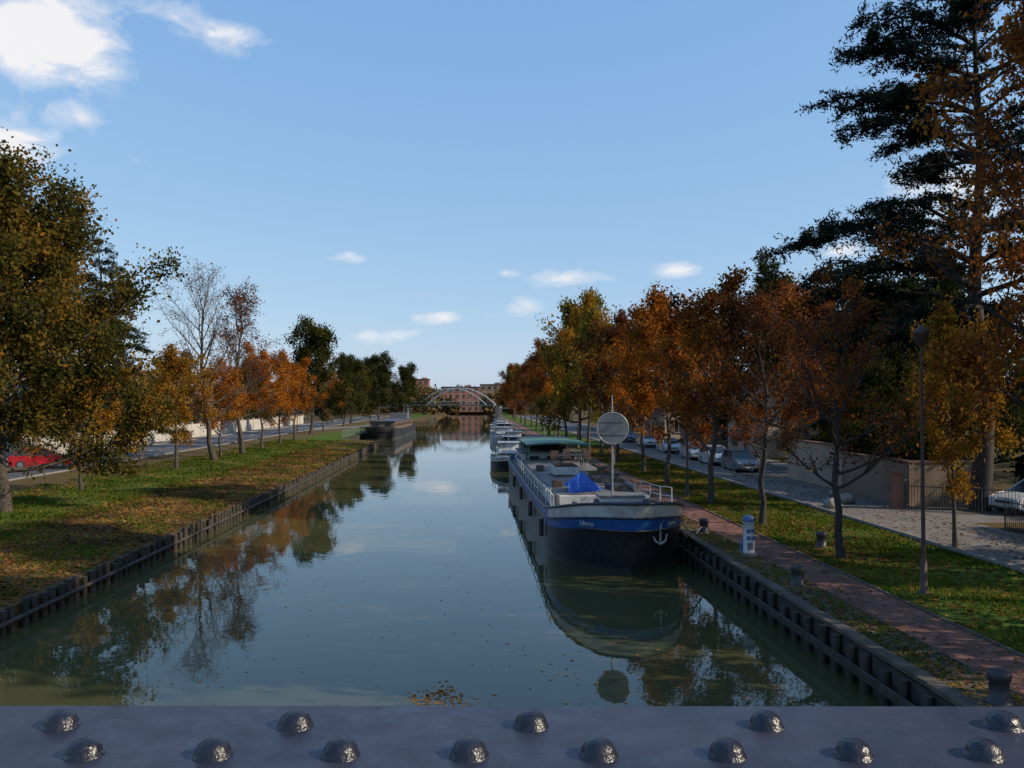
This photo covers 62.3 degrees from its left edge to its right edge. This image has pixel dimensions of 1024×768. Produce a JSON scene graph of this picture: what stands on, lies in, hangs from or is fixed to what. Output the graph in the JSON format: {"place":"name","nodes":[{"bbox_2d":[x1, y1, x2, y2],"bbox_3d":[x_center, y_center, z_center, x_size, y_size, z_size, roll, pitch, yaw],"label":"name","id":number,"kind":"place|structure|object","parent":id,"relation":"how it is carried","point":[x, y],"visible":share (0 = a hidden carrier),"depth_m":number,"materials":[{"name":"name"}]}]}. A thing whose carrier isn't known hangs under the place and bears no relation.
{"place":"outdoors","nodes":[
{"label":"outdoors","id":0,"kind":"place"},
{"bbox_2d":[7,415,372,461],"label":"pavement","id":1,"kind":"structure","parent":0,"point":[236,432],"depth_m":140.95,"materials":[{"name":"grey concrete"}]},
{"bbox_2d":[6,415,390,478],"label":"quay road","id":2,"kind":"structure","parent":0,"point":[162,448],"depth_m":105.84,"materials":[{"name":"grey asphalt"}]},
{"bbox_2d":[8,448,71,467],"bbox_3d":[-36.005,5.652,64.764,4.220,1.486,2.100,1,-1,-25],"label":"parked car","id":3,"kind":"object","parent":2,"relation":"on","point":[14,460],"visible":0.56,"depth_m":63.78,"materials":[{"name":"red metal"}]},
{"bbox_2d":[6,415,389,480],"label":"kerb","id":4,"kind":"structure","parent":2,"relation":"on","point":[182,450],"depth_m":94.31,"materials":[{"name":"concrete"}]},
{"bbox_2d":[0,414,878,705],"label":"water","id":5,"kind":"structure","parent":0,"point":[388,548],"depth_m":23.23,"materials":[{"name":"liquid"}]},
{"bbox_2d":[365,413,415,438],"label":"moored houseboat","id":6,"kind":"object","parent":5,"relation":"on","point":[396,425],"visible":0.97,"depth_m":142.02,"materials":[{"name":"metal"}]},
{"bbox_2d":[0,490,812,705],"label":"floating leaves","id":7,"kind":"object","parent":5,"relation":"on","point":[440,691],"visible":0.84,"depth_m":17.52,"materials":[{"name":"brown plant"}]},
{"bbox_2d":[490,417,512,443],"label":"cabin cruiser","id":8,"kind":"object","parent":5,"relation":"on","point":[497,435],"visible":0.49,"depth_m":125.00,"materials":[{"name":"white paint"}]},
{"bbox_2d":[490,426,517,471],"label":"cabin cruiser","id":9,"kind":"object","parent":5,"relation":"on","point":[499,460],"visible":0.4,"depth_m":75.80,"materials":[{"name":"white paint"}]},
{"bbox_2d":[508,436,683,575],"bbox_3d":[3.049,5.578,47.987,5.344,3.940,39.107,0,-1,-3],"label":"moored barge","id":10,"kind":"object","parent":5,"relation":"on","point":[577,513],"visible":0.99,"depth_m":31.45,"materials":[{"name":"blue paint"}]},
{"bbox_2d":[596,395,628,494],"bbox_3d":[3.901,2.569,32.929,1.280,4.300,0.174,0,-1,-3],"label":"round sign","id":11,"kind":"object","parent":10,"relation":"attached to","point":[612,428],"visible":0.95,"depth_m":32.88,"materials":[{"name":"grey metal"}]},
{"bbox_2d":[0,408,1023,706],"bbox_3d":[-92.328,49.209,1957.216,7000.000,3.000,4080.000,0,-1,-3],"label":"ground","id":12,"kind":"structure","parent":0,"point":[1004,480],"depth_m":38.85,"materials":[{"name":"green plant"}]},
{"bbox_2d":[5,365,126,490],"bbox_3d":[-25.329,2.454,48.215,6.264,7.327,6.292,0,-1,-7],"label":"autumn tree","id":13,"kind":"object","parent":12,"relation":"on","point":[111,415],"visible":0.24,"depth_m":47.83,"materials":[{"name":"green plant"}]},
{"bbox_2d":[0,126,189,512],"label":"autumn tree","id":14,"kind":"object","parent":12,"relation":"on","point":[56,309],"visible":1,"depth_m":38.94,"materials":[{"name":"green plant"}]},
{"bbox_2d":[22,237,194,462],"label":"cedar tree","id":15,"kind":"object","parent":12,"relation":"on","point":[104,270],"visible":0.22,"depth_m":70.34,"materials":[{"name":"green plant"}]},
{"bbox_2d":[6,411,294,436],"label":"hedge","id":16,"kind":"object","parent":12,"relation":"on","point":[251,417],"visible":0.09,"depth_m":153.06,"materials":[{"name":"green plant"}]},
{"bbox_2d":[5,414,303,460],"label":"garden wall","id":17,"kind":"structure","parent":12,"relation":"on","point":[247,424],"depth_m":124.84,"materials":[{"name":"white paint"}]},
{"bbox_2d":[141,349,213,421],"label":"autumn tree","id":18,"kind":"object","parent":12,"relation":"on","point":[186,383],"visible":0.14,"depth_m":132.22,"materials":[{"name":"orange plant"}]},
{"bbox_2d":[141,340,225,468],"bbox_3d":[-24.685,1.585,64.012,6.123,9.734,6.294,0,-1,-2],"label":"autumn tree","id":19,"kind":"object","parent":12,"relation":"on","point":[172,365],"visible":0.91,"depth_m":63.43,"materials":[{"name":"orange plant"}]},
{"bbox_2d":[148,259,276,459],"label":"bare tree","id":20,"kind":"object","parent":12,"relation":"on","point":[212,454],"visible":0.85,"depth_m":73.45,"materials":[{"name":"brown plant"}]},
{"bbox_2d":[0,417,436,637],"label":"canal stakes","id":21,"kind":"object","parent":12,"relation":"on","point":[69,589],"visible":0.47,"depth_m":30.87,"materials":[{"name":"wood"}]},
{"bbox_2d":[179,358,259,456],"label":"autumn tree","id":22,"kind":"object","parent":12,"relation":"on","point":[235,402],"visible":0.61,"depth_m":77.48,"materials":[{"name":"orange plant"}]},
{"bbox_2d":[203,276,294,453],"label":"bare tree","id":23,"kind":"object","parent":12,"relation":"on","point":[235,298],"visible":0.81,"depth_m":82.40,"materials":[{"name":"brown plant"}]},
{"bbox_2d":[227,341,295,447],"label":"autumn tree","id":24,"kind":"object","parent":12,"relation":"on","point":[265,357],"visible":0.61,"depth_m":93.60,"materials":[{"name":"orange plant"}]},
{"bbox_2d":[254,349,308,443],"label":"autumn tree","id":25,"kind":"object","parent":12,"relation":"on","point":[294,387],"visible":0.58,"depth_m":102.36,"materials":[{"name":"orange plant"}]},
{"bbox_2d":[271,356,327,439],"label":"autumn tree","id":26,"kind":"object","parent":12,"relation":"on","point":[305,399],"visible":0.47,"depth_m":114.57,"materials":[{"name":"orange plant"}]},
{"bbox_2d":[275,314,355,433],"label":"autumn tree","id":27,"kind":"object","parent":12,"relation":"on","point":[317,341],"visible":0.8,"depth_m":134.68,"materials":[{"name":"green plant"}]},
{"bbox_2d":[308,375,345,430],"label":"autumn tree","id":28,"kind":"object","parent":12,"relation":"on","point":[327,390],"visible":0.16,"depth_m":148.33,"materials":[{"name":"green plant"}]},
{"bbox_2d":[320,352,368,425],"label":"autumn tree","id":29,"kind":"object","parent":12,"relation":"on","point":[348,368],"visible":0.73,"depth_m":178.18,"materials":[{"name":"green plant"}]},
{"bbox_2d":[326,354,378,422],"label":"autumn tree","id":30,"kind":"object","parent":12,"relation":"on","point":[368,384],"visible":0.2,"depth_m":203.24,"materials":[{"name":"green plant"}]},
{"bbox_2d":[361,350,407,419],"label":"autumn tree","id":31,"kind":"object","parent":12,"relation":"on","point":[376,364],"visible":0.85,"depth_m":237.21,"materials":[{"name":"green plant"}]},
{"bbox_2d":[385,361,429,412],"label":"autumn tree","id":32,"kind":"object","parent":12,"relation":"on","point":[405,374],"visible":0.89,"depth_m":282.87,"materials":[{"name":"green plant"}]},
{"bbox_2d":[441,385,479,411],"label":"apartment block","id":33,"kind":"structure","parent":12,"relation":"on","point":[460,395],"depth_m":447.26,"materials":[{"name":"brick"}]},
{"bbox_2d":[360,388,567,418],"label":"arch footbridge","id":34,"kind":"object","parent":12,"relation":"on","point":[498,411],"visible":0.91,"depth_m":298.40,"materials":[{"name":"metal"}]},
{"bbox_2d":[480,383,502,411],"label":"apartment block","id":35,"kind":"structure","parent":12,"relation":"on","point":[486,389],"depth_m":454.89,"materials":[{"name":"beige paint"}]},
{"bbox_2d":[0,439,1023,706],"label":"fallen leaves","id":36,"kind":"object","parent":12,"relation":"on","point":[252,485],"visible":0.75,"depth_m":34.37,"materials":[{"name":"orange plant"}]},
{"bbox_2d":[496,362,529,420],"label":"autumn tree","id":37,"kind":"object","parent":12,"relation":"on","point":[506,388],"visible":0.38,"depth_m":240.09,"materials":[{"name":"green plant"}]},
{"bbox_2d":[495,363,532,418],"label":"autumn tree","id":38,"kind":"object","parent":12,"relation":"on","point":[503,402],"visible":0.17,"depth_m":269.94,"materials":[{"name":"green plant"}]},
{"bbox_2d":[511,359,529,424],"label":"autumn tree","id":39,"kind":"object","parent":12,"relation":"on","point":[519,396],"visible":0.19,"depth_m":194.07,"materials":[{"name":"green plant"}]},
{"bbox_2d":[511,360,540,426],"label":"autumn tree","id":40,"kind":"object","parent":12,"relation":"on","point":[519,407],"visible":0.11,"depth_m":176.01,"materials":[{"name":"orange plant"}]},
{"bbox_2d":[518,356,537,429],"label":"autumn tree","id":41,"kind":"object","parent":12,"relation":"on","point":[526,393],"visible":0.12,"depth_m":160.26,"materials":[{"name":"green plant"}]},
{"bbox_2d":[522,348,549,431],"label":"autumn tree","id":42,"kind":"object","parent":12,"relation":"on","point":[534,363],"visible":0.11,"depth_m":145.50,"materials":[{"name":"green plant"}]},
{"bbox_2d":[516,337,556,434],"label":"autumn tree","id":43,"kind":"object","parent":12,"relation":"on","point":[529,381],"visible":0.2,"depth_m":133.20,"materials":[{"name":"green plant"}]},
{"bbox_2d":[58,322,1023,450],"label":"background trees","id":44,"kind":"object","parent":12,"relation":"on","point":[152,374],"depth_m":153.84,"materials":[{"name":"green plant"}]},
{"bbox_2d":[525,336,573,435],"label":"autumn tree","id":45,"kind":"object","parent":12,"relation":"on","point":[539,372],"visible":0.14,"depth_m":121.09,"materials":[{"name":"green plant"}]},
{"bbox_2d":[539,328,575,436],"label":"autumn tree","id":46,"kind":"object","parent":12,"relation":"on","point":[547,384],"visible":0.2,"depth_m":109.51,"materials":[{"name":"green plant"}]},
{"bbox_2d":[529,286,630,445],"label":"autumn tree","id":47,"kind":"object","parent":12,"relation":"on","point":[547,351],"visible":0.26,"depth_m":99.37,"materials":[{"name":"green plant"}]},
{"bbox_2d":[552,287,612,449],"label":"autumn tree","id":48,"kind":"object","parent":12,"relation":"on","point":[590,299],"visible":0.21,"depth_m":88.59,"materials":[{"name":"green plant"}]},
{"bbox_2d":[552,303,629,455],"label":"autumn tree","id":49,"kind":"object","parent":12,"relation":"on","point":[585,326],"visible":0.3,"depth_m":80.15,"materials":[{"name":"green plant"}]},
{"bbox_2d":[564,305,651,461],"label":"autumn tree","id":50,"kind":"object","parent":12,"relation":"on","point":[619,321],"visible":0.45,"depth_m":72.14,"materials":[{"name":"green plant"}]},
{"bbox_2d":[264,381,1007,416],"bbox_3d":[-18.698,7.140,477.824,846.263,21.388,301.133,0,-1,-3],"label":"distant trees","id":51,"kind":"object","parent":12,"relation":"on","point":[424,392],"visible":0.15,"depth_m":349.60,"materials":[{"name":"green plant"}]},
{"bbox_2d":[614,324,672,426],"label":"autumn tree","id":52,"kind":"object","parent":12,"relation":"on","point":[655,372],"visible":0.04,"depth_m":126.22,"materials":[{"name":"orange plant"}]},
{"bbox_2d":[598,293,702,470],"bbox_3d":[10.371,-0.232,62.306,7.391,13.514,6.330,0,-1,15],"label":"autumn tree","id":53,"kind":"object","parent":12,"relation":"on","point":[618,391],"visible":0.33,"depth_m":62.00,"materials":[{"name":"orange plant"}]},
{"bbox_2d":[609,280,722,483],"bbox_3d":[9.813,-0.179,52.851,7.552,12.979,7.347,0,-1,11],"label":"autumn tree","id":54,"kind":"object","parent":12,"relation":"on","point":[653,318],"visible":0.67,"depth_m":53.28,"materials":[{"name":"orange plant"}]},
{"bbox_2d":[644,388,695,437],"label":"walls","id":55,"kind":"structure","parent":12,"relation":"on","point":[659,418],"depth_m":123.14,"materials":[{"name":"beige paint"}]},
{"bbox_2d":[644,407,679,432],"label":"windows and door","id":56,"kind":"structure","parent":55,"relation":"attached to","point":[675,430],"depth_m":122.92,"materials":[{"name":"grey glass"}]},
{"bbox_2d":[684,372,690,496],"bbox_3d":[9.453,2.699,45.748,0.440,6.800,0.440,0,-1,-3],"label":"street lamp","id":57,"kind":"object","parent":12,"relation":"on","point":[687,480],"visible":0.6,"depth_m":45.68,"materials":[{"name":"black metal"}]},
{"bbox_2d":[650,304,738,440],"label":"autumn tree","id":58,"kind":"object","parent":12,"relation":"on","point":[676,420],"depth_m":106.52,"materials":[{"name":"orange plant"}]},
{"bbox_2d":[680,403,727,446],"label":"walls","id":59,"kind":"structure","parent":12,"relation":"on","point":[724,443],"depth_m":98.20,"materials":[{"name":"beige paint"}]},
{"bbox_2d":[681,404,727,441],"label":"windows and door","id":60,"kind":"structure","parent":59,"relation":"attached to","point":[725,438],"depth_m":98.13,"materials":[{"name":"grey glass"}]},
{"bbox_2d":[641,262,780,502],"bbox_3d":[10.043,0.058,42.294,6.276,12.058,7.328,0,-1,-1],"label":"autumn tree","id":61,"kind":"object","parent":12,"relation":"on","point":[704,331],"visible":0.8,"depth_m":42.26,"materials":[{"name":"orange plant"}]},
{"bbox_2d":[701,284,747,427],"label":"cypress tree","id":62,"kind":"object","parent":12,"relation":"on","point":[720,421],"visible":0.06,"depth_m":97.65,"materials":[{"name":"green plant"}]},
{"bbox_2d":[512,427,982,706],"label":"canal wall","id":63,"kind":"structure","parent":12,"relation":"on","point":[886,677],"depth_m":19.52,"materials":[{"name":"stone"}]},
{"bbox_2d":[736,246,783,380],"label":"cypress tree","id":64,"kind":"object","parent":12,"relation":"on","point":[764,265],"visible":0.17,"depth_m":90.98,"materials":[{"name":"green plant"}]},
{"bbox_2d":[517,415,1023,572],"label":"kerb","id":65,"kind":"structure","parent":12,"relation":"on","point":[977,556],"depth_m":38.91,"materials":[{"name":"stone"}]},
{"bbox_2d":[703,272,845,524],"bbox_3d":[10.733,0.682,35.967,5.962,10.586,5.742,0,-1,-10],"label":"autumn tree","id":66,"kind":"object","parent":12,"relation":"on","point":[746,417],"visible":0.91,"depth_m":35.38,"materials":[{"name":"orange plant"}]},
{"bbox_2d":[727,268,832,384],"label":"autumn tree","id":67,"kind":"object","parent":12,"relation":"on","point":[782,275],"visible":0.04,"depth_m":91.25,"materials":[{"name":"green plant"}]},
{"bbox_2d":[728,377,849,456],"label":"walls","id":68,"kind":"structure","parent":12,"relation":"on","point":[771,435],"depth_m":79.23,"materials":[{"name":"beige paint"}]},
{"bbox_2d":[730,400,819,449],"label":"windows and door","id":69,"kind":"structure","parent":68,"relation":"attached to","point":[777,440],"depth_m":79.26,"materials":[{"name":"grey glass"}]},
{"bbox_2d":[725,276,869,436],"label":"autumn tree","id":70,"kind":"object","parent":12,"relation":"on","point":[793,300],"visible":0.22,"depth_m":70.05,"materials":[{"name":"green plant"}]},
{"bbox_2d":[788,437,847,490],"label":"boundary wall","id":71,"kind":"structure","parent":12,"relation":"on","point":[799,473],"depth_m":53.05,"materials":[{"name":"beige paint"}]},
{"bbox_2d":[815,531,827,547],"bbox_3d":[10.901,5.477,29.834,0.440,0.550,0.433,0,-1,-3],"label":"mooring bollard","id":72,"kind":"object","parent":12,"relation":"on","point":[821,539],"visible":0.98,"depth_m":29.70,"materials":[{"name":"metal"}]},
{"bbox_2d":[787,265,903,434],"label":"autumn tree","id":73,"kind":"object","parent":12,"relation":"on","point":[836,304],"visible":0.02,"depth_m":77.09,"materials":[{"name":"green plant"}]},
{"bbox_2d":[757,258,961,558],"bbox_3d":[11.006,0.777,27.966,5.979,10.020,6.309,0,-1,6],"label":"autumn tree","id":74,"kind":"object","parent":12,"relation":"on","point":[840,550],"visible":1,"depth_m":27.61,"materials":[{"name":"brown plant"}]},
{"bbox_2d":[792,300,932,438],"bbox_3d":[23.691,0.106,56.263,9.680,12.640,8.554,0,-1,15],"label":"autumn tree","id":75,"kind":"object","parent":12,"relation":"on","point":[897,363],"visible":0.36,"depth_m":55.05,"materials":[{"name":"green plant"}]},
{"bbox_2d":[810,426,971,459],"bbox_3d":[21.497,4.364,49.481,2.633,3.833,15.205,0,-1,-3],"label":"hedge","id":76,"kind":"object","parent":12,"relation":"on","point":[864,445],"visible":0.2,"depth_m":47.97,"materials":[{"name":"green plant"}]},
{"bbox_2d":[842,452,994,506],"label":"boundary wall","id":77,"kind":"structure","parent":12,"relation":"on","point":[872,484],"depth_m":41.71,"materials":[{"name":"beige paint"}]},
{"bbox_2d":[912,324,930,595],"bbox_3d":[10.946,1.994,22.603,0.440,7.200,0.440,0,-1,-3],"label":"street lamp","id":78,"kind":"object","parent":12,"relation":"on","point":[920,335],"visible":0.98,"depth_m":22.55,"materials":[{"name":"black metal"}]},
{"bbox_2d":[842,262,1023,437],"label":"autumn tree","id":79,"kind":"object","parent":12,"relation":"on","point":[947,287],"visible":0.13,"depth_m":60.16,"materials":[{"name":"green plant"}]},
{"bbox_2d":[862,0,1023,422],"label":"autumn tree","id":80,"kind":"object","parent":12,"relation":"on","point":[1015,38],"visible":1,"depth_m":21.41,"materials":[{"name":"orange plant"}]},
{"bbox_2d":[898,294,1023,547],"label":"autumn tree","id":81,"kind":"object","parent":12,"relation":"on","point":[957,481],"visible":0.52,"depth_m":29.57,"materials":[{"name":"orange plant"}]},
{"bbox_2d":[903,292,1023,475],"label":"autumn tree","id":82,"kind":"object","parent":12,"relation":"on","point":[1018,422],"visible":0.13,"depth_m":47.03,"materials":[{"name":"brown plant"}]},
{"bbox_2d":[1004,499,1023,532],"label":"iron fence","id":83,"kind":"object","parent":12,"relation":"on","point":[1015,503],"visible":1,"depth_m":33.42,"materials":[{"name":"black metal"}]},
{"bbox_2d":[1012,454,1023,483],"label":"hedge","id":84,"kind":"object","parent":12,"relation":"on","point":[1019,460],"visible":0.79,"depth_m":42.82,"materials":[{"name":"green plant"}]},
{"bbox_2d":[0,0,1023,393],"label":"sky","id":85,"kind":"structure","parent":0,"point":[421,181],"materials":[{"name":"blue"}]},
{"bbox_2d":[526,416,787,473],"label":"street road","id":86,"kind":"structure","parent":0,"point":[772,469],"depth_m":83.05,"materials":[{"name":"grey asphalt"}]},
{"bbox_2d":[656,437,680,452],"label":"parked car","id":87,"kind":"object","parent":86,"relation":"on","point":[675,446],"visible":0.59,"depth_m":85.25,"materials":[{"name":"silver metal"}]},
{"bbox_2d":[680,442,699,459],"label":"parked car","id":88,"kind":"object","parent":86,"relation":"on","point":[692,453],"visible":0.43,"depth_m":75.40,"materials":[{"name":"silver metal"}]},
{"bbox_2d":[698,445,724,462],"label":"parked car","id":89,"kind":"object","parent":86,"relation":"on","point":[703,456],"visible":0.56,"depth_m":69.40,"materials":[{"name":"silver metal"}]},
{"bbox_2d":[721,449,760,471],"bbox_3d":[17.033,5.700,63.273,2.100,1.526,4.220,0,-1,-3],"label":"parked car","id":90,"kind":"object","parent":86,"relation":"on","point":[735,460],"visible":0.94,"depth_m":62.49,"materials":[{"name":"silver metal"}]},
{"bbox_2d":[497,417,1023,706],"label":"bank path","id":91,"kind":"structure","parent":0,"point":[979,698],"depth_m":18.70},
{"bbox_2d":[740,515,757,556],"bbox_3d":[7.846,5.036,28.198,0.519,1.360,0.460,0,-1,-3],"label":"shore power pedestal","id":92,"kind":"object","parent":91,"relation":"on","point":[748,522],"visible":1,"depth_m":28.03,"materials":[{"name":"metal"}]},
{"bbox_2d":[790,564,805,586],"bbox_3d":[7.988,5.343,23.692,0.440,0.550,0.433,0,-1,-3],"label":"mooring bollard","id":93,"kind":"object","parent":91,"relation":"on","point":[797,574],"visible":1,"depth_m":23.55,"materials":[{"name":"metal"}]},
{"bbox_2d":[985,668,1013,706],"bbox_3d":[8.276,5.140,14.397,0.440,0.550,0.433,0,-1,-3],"label":"mooring bollard","id":94,"kind":"object","parent":91,"relation":"on","point":[999,680],"visible":0.98,"depth_m":14.27,"materials":[{"name":"metal"}]},
{"bbox_2d":[500,417,1023,694],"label":"brick path","id":95,"kind":"structure","parent":0,"point":[934,627],"depth_m":21.27,"materials":[{"name":"brown brick"}]},
{"bbox_2d":[509,420,1023,696],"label":"path edging","id":96,"kind":"object","parent":95,"relation":"on","point":[937,616],"visible":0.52,"depth_m":21.75,"materials":[{"name":"stone"}]},
{"bbox_2d":[738,473,787,477],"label":"road marking","id":97,"kind":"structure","parent":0,"point":[782,475],"depth_m":59.11,"materials":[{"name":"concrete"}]},
{"bbox_2d":[519,416,1023,567],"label":"pavement","id":98,"kind":"structure","parent":0,"point":[974,546],"depth_m":37.51,"materials":[{"name":"grey concrete"}]},
{"bbox_2d":[752,478,1023,551],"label":"forecourt pavement","id":99,"kind":"structure","parent":0,"point":[1006,539],"depth_m":37.54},
{"bbox_2d":[886,468,905,508],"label":"brick pillar","id":100,"kind":"structure","parent":99,"relation":"on","point":[896,486],"depth_m":40.57,"materials":[{"name":"brown brick"}]},
{"bbox_2d":[910,507,1023,522],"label":"forecourt pavement","id":101,"kind":"structure","parent":0,"point":[976,517],"depth_m":38.20,"materials":[{"name":"beige concrete"}]},
{"bbox_2d":[763,0,1023,510],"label":"cedar tree","id":102,"kind":"object","parent":101,"relation":"on","point":[930,168],"visible":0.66,"depth_m":39.70,"materials":[{"name":"green plant"}]},
{"bbox_2d":[905,482,1018,515],"bbox_3d":[20.763,5.308,39.271,4.700,1.300,0.056,-1,-1,33],"label":"iron fence","id":103,"kind":"object","parent":101,"relation":"on","point":[965,510],"visible":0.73,"depth_m":39.30,"materials":[{"name":"black metal"}]},
{"bbox_2d":[989,479,1023,511],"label":"parked car","id":104,"kind":"object","parent":101,"relation":"on","point":[1020,493],"visible":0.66,"depth_m":38.97,"materials":[{"name":"white metal"}]},
{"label":"bridge deck","id":105,"kind":"structure","parent":0,"visible":0},
{"bbox_2d":[0,706,1023,767],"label":"bridge girder","id":106,"kind":"object","parent":105,"relation":"on","point":[502,737],"visible":1,"depth_m":0.93,"materials":[{"name":"metal"}]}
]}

